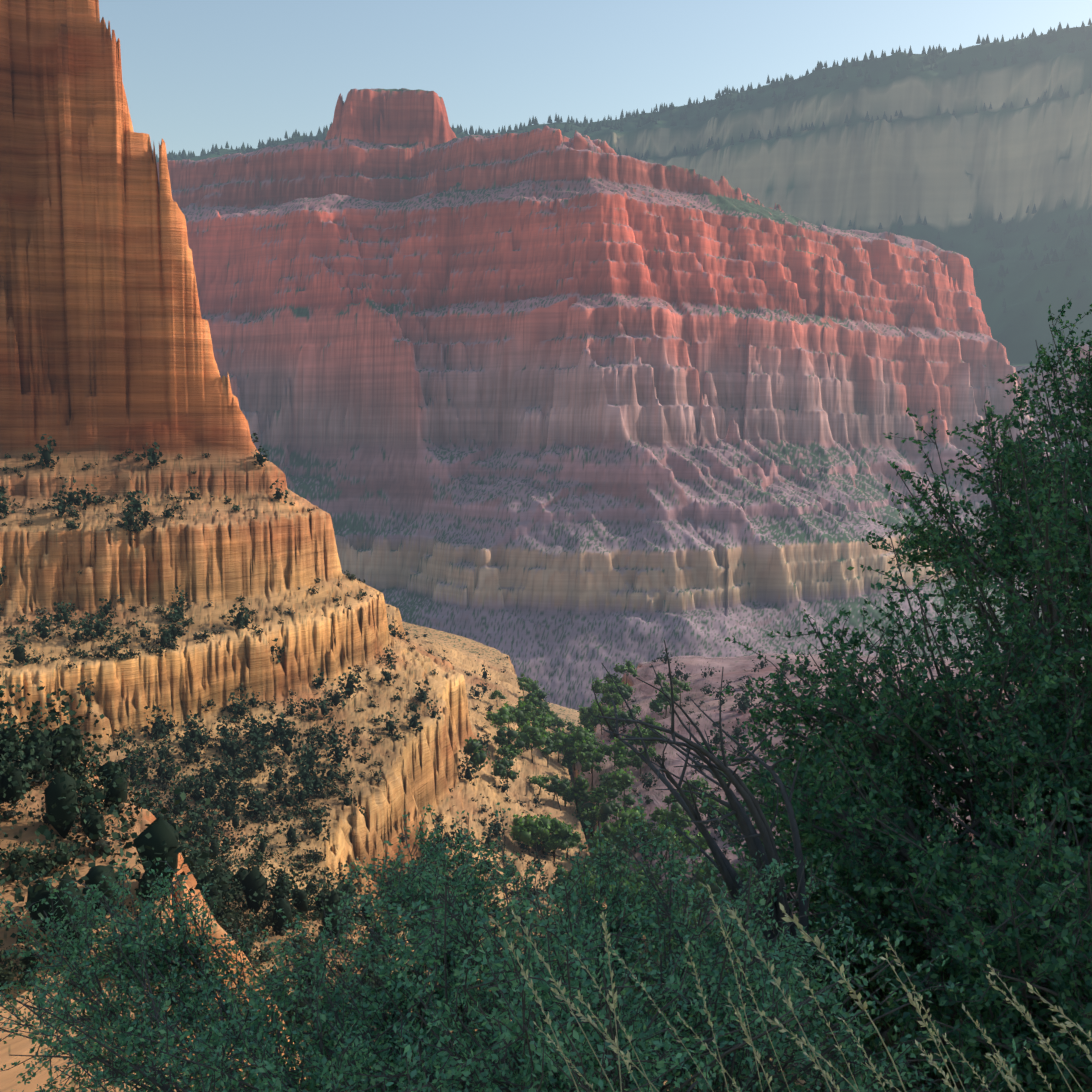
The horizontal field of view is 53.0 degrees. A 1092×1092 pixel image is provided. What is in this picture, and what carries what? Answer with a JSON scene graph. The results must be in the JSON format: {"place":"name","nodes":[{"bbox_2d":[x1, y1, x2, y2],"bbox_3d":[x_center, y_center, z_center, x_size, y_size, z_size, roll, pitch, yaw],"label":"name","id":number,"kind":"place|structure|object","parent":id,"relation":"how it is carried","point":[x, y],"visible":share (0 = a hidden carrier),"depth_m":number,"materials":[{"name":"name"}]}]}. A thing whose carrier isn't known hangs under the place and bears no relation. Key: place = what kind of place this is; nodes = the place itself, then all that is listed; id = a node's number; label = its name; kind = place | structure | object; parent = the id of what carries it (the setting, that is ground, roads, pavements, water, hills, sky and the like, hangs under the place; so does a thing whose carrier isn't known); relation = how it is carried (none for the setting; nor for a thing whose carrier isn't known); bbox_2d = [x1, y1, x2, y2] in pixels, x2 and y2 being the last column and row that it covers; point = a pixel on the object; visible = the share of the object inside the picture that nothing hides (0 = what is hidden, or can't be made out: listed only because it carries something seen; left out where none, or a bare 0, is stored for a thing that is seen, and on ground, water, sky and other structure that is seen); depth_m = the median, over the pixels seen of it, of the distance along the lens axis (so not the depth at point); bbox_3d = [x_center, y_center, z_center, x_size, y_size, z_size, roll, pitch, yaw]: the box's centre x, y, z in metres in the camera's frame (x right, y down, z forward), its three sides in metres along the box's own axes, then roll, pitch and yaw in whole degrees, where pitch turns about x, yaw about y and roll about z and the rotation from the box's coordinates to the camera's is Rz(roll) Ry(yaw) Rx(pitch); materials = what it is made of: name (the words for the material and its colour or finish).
{"place":"outdoors","nodes":[
{"label":"outdoors","id":0,"kind":"place"},
{"bbox_2d":[0,0,1091,1091],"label":"terrain","id":1,"kind":"structure","parent":0,"point":[105,348],"depth_m":254.50,"materials":[{"name":"orange stone"}]},
{"bbox_2d":[0,431,964,1091],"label":"slope shrubs","id":2,"kind":"object","parent":1,"relation":"on","point":[200,845],"visible":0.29,"depth_m":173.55,"materials":[{"name":"green plant"}]},
{"bbox_2d":[0,792,1025,1091],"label":"bushes","id":3,"kind":"object","parent":1,"relation":"on","point":[432,1062],"depth_m":5.97,"materials":[{"name":"green plant"}]},
{"bbox_2d":[592,640,808,964],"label":"dead branches","id":4,"kind":"object","parent":1,"relation":"on","point":[747,830],"visible":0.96,"depth_m":7.03,"materials":[{"name":"brown wood"}]},
{"bbox_2d":[459,660,1071,1091],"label":"creek trees","id":5,"kind":"object","parent":1,"relation":"on","point":[538,742],"visible":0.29,"depth_m":274.71,"materials":[{"name":"green plant"}]},
{"bbox_2d":[466,678,1063,1059],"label":"creek tree trunks","id":6,"kind":"object","parent":5,"relation":"attached to","point":[553,852],"visible":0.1,"depth_m":281.89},
{"bbox_2d":[495,886,1091,1091],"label":"grass stems","id":7,"kind":"object","parent":1,"relation":"on","point":[650,1083],"visible":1,"depth_m":1.96,"materials":[{"name":"beige plant"}]},
{"bbox_2d":[489,884,1091,1091],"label":"grass seed heads","id":8,"kind":"object","parent":7,"relation":"attached to","point":[853,996],"depth_m":1.96,"materials":[{"name":"beige plant"}]},
{"bbox_2d":[675,297,1091,1091],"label":"leafy bush","id":9,"kind":"object","parent":1,"relation":"on","point":[881,889],"depth_m":8.02,"materials":[{"name":"green plant"}]},
{"bbox_2d":[99,0,1091,157],"label":"sky","id":10,"kind":"structure","parent":0,"point":[197,75],"materials":[{"name":"blue"}]},
{"bbox_2d":[156,25,1091,365],"bbox_3d":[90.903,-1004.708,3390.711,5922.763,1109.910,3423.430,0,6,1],"label":"plateau","id":11,"kind":"structure","parent":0,"point":[944,173],"depth_m":2708.80,"materials":[{"name":"grey stone"}]},
{"bbox_2d":[152,18,1091,315],"bbox_3d":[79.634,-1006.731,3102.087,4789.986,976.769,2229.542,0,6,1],"label":"distant trees","id":12,"kind":"object","parent":11,"relation":"on","point":[726,100],"visible":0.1,"depth_m":2881.95,"materials":[{"name":"green plant"}]},
{"bbox_2d":[157,88,1091,734],"bbox_3d":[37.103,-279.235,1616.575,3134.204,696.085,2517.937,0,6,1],"label":"terrain","id":13,"kind":"structure","parent":0,"point":[565,420],"depth_m":1171.87,"materials":[{"name":"red stone"}]}
]}

